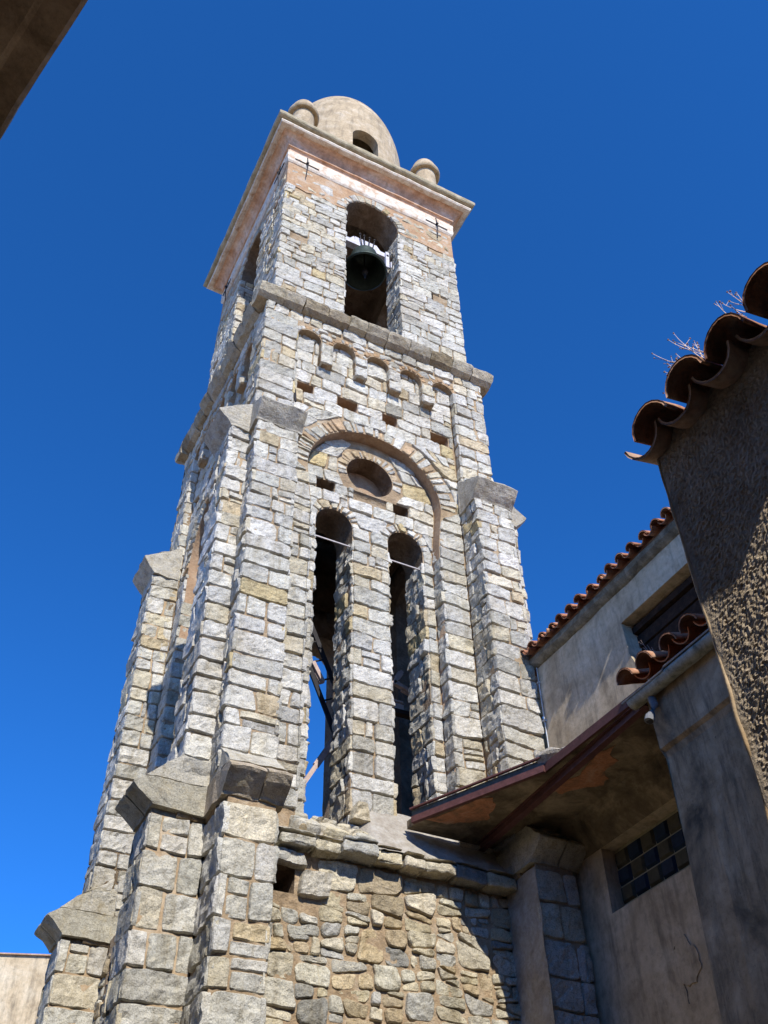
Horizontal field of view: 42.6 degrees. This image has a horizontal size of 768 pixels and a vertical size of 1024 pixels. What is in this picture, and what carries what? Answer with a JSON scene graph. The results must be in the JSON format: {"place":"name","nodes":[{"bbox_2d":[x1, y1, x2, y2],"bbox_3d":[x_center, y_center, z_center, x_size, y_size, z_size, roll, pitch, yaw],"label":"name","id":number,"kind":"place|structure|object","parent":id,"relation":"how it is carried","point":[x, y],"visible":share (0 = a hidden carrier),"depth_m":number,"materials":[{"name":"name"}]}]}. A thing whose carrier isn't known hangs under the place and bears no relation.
{"place":"outdoors","nodes":[
{"label":"outdoors","id":0,"kind":"place"},
{"bbox_2d":[0,952,50,1023],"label":"house","id":1,"kind":"structure","parent":0,"point":[22,980],"depth_m":18.79,"materials":[{"name":"beige paint"}]},
{"bbox_2d":[0,0,87,139],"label":"house","id":2,"kind":"structure","parent":0,"point":[33,33],"depth_m":6.10,"materials":[{"name":"brown stucco plaster"}]},
{"bbox_2d":[0,0,767,953],"label":"sky","id":3,"kind":"structure","parent":0,"point":[611,156],"materials":[{"name":"blue"}]},
{"label":"ground","id":4,"kind":"structure","parent":0,"visible":0},
{"bbox_2d":[34,96,599,1023],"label":"bell tower","id":5,"kind":"structure","parent":4,"relation":"on","point":[348,498],"depth_m":13.14,"materials":[{"name":"stone"}]},
{"bbox_2d":[309,621,332,732],"bbox_3d":[-0.737,2.756,14.154,1.594,2.828,0.030,19,-48,-20],"label":"metal stair","id":6,"kind":"object","parent":5,"relation":"attached to","point":[315,681],"visible":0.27,"depth_m":14.34,"materials":[{"name":"metal"}]},
{"bbox_2d":[304,738,331,782],"bbox_3d":[-0.911,3.434,13.368,0.586,0.967,0.090,19,-48,-20],"label":"timber batten","id":7,"kind":"object","parent":6,"relation":"attached to","point":[321,757],"visible":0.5,"depth_m":13.40,"materials":[{"name":"beige wood"}]},
{"bbox_2d":[312,661,324,684],"bbox_3d":[-0.970,2.352,14.388,0.235,0.337,0.090,19,-48,-20],"label":"timber batten","id":8,"kind":"object","parent":6,"relation":"attached to","point":[318,673],"visible":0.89,"depth_m":14.35,"materials":[{"name":"beige wood"}]},
{"bbox_2d":[346,233,391,290],"bbox_3d":[-0.440,-5.352,20.690,0.939,1.480,1.034,-19,-47,17],"label":"church bell","id":9,"kind":"object","parent":5,"relation":"hanging from","point":[367,265],"visible":0.95,"depth_m":20.71,"materials":[{"name":"green metal"}]},
{"bbox_2d":[393,699,409,719],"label":"cross beam","id":10,"kind":"structure","parent":5,"relation":"attached to","point":[400,711],"depth_m":14.62,"materials":[{"name":"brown wood"}]},
{"bbox_2d":[394,681,408,695],"bbox_3d":[0.279,2.683,14.977,0.324,0.171,0.090,19,-48,-20],"label":"timber batten","id":11,"kind":"object","parent":5,"relation":"attached to","point":[404,689],"visible":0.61,"depth_m":14.95,"materials":[{"name":"wood"}]},
{"bbox_2d":[392,670,403,685],"bbox_3d":[0.200,2.545,15.057,0.224,0.308,0.090,19,-48,-20],"label":"timber batten","id":12,"kind":"object","parent":11,"relation":"on","point":[398,675],"visible":0.93,"depth_m":15.05,"materials":[{"name":"grey wood"}]},
{"bbox_2d":[407,507,721,1023],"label":"church nave","id":13,"kind":"structure","parent":4,"relation":"on","point":[598,786],"depth_m":10.95,"materials":[{"name":"beige paint"}]},
{"bbox_2d":[536,668,548,747],"bbox_3d":[2.129,3.004,12.785,0.040,2.500,0.045,19,-48,-20],"label":"wall cable","id":14,"kind":"object","parent":13,"relation":"attached to","point":[544,719],"depth_m":13.13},
{"bbox_2d":[521,746,564,767],"bbox_3d":[1.781,2.705,10.774,0.653,0.233,0.285,-31,-52,27],"label":"loose rubble","id":15,"kind":"object","parent":13,"relation":"on","point":[546,755],"visible":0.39,"depth_m":10.65,"materials":[{"name":"stone"}]},
{"bbox_2d":[614,809,689,904],"bbox_3d":[2.978,3.682,10.538,0.085,0.800,1.500,19,-48,-20],"label":"glass block window","id":16,"kind":"structure","parent":13,"relation":"in","point":[659,853],"depth_m":10.63,"materials":[{"name":"glass"}]},
{"bbox_2d":[632,575,702,650],"bbox_3d":[3.475,1.305,11.553,0.190,1.000,1.460,19,-48,-20],"label":"boarded window","id":17,"kind":"structure","parent":13,"relation":"in","point":[665,617],"depth_m":11.73,"materials":[{"name":"brown wood"}]},
{"bbox_2d":[616,613,767,1023],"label":"side annex","id":18,"kind":"object","parent":4,"relation":"on","point":[682,692],"visible":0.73,"depth_m":8.36,"materials":[{"name":"beige paint"}]},
{"bbox_2d":[624,262,767,822],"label":"roughcast house","id":19,"kind":"structure","parent":4,"relation":"on","point":[707,452],"depth_m":4.28,"materials":[{"name":"beige paint"}]},
{"bbox_2d":[651,332,703,372],"bbox_3d":[1.475,-0.765,4.892,0.145,0.332,0.348,19,-48,-20],"label":"dry weed","id":20,"kind":"object","parent":19,"relation":"on","point":[682,348],"visible":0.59,"depth_m":4.88,"materials":[{"name":"plant"}]},
{"bbox_2d":[714,290,746,316],"bbox_3d":[1.632,-0.950,4.636,0.090,0.233,0.216,11,-46,-13],"label":"dry weed","id":21,"kind":"object","parent":19,"relation":"on","point":[720,302],"visible":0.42,"depth_m":4.63,"materials":[{"name":"plant"}]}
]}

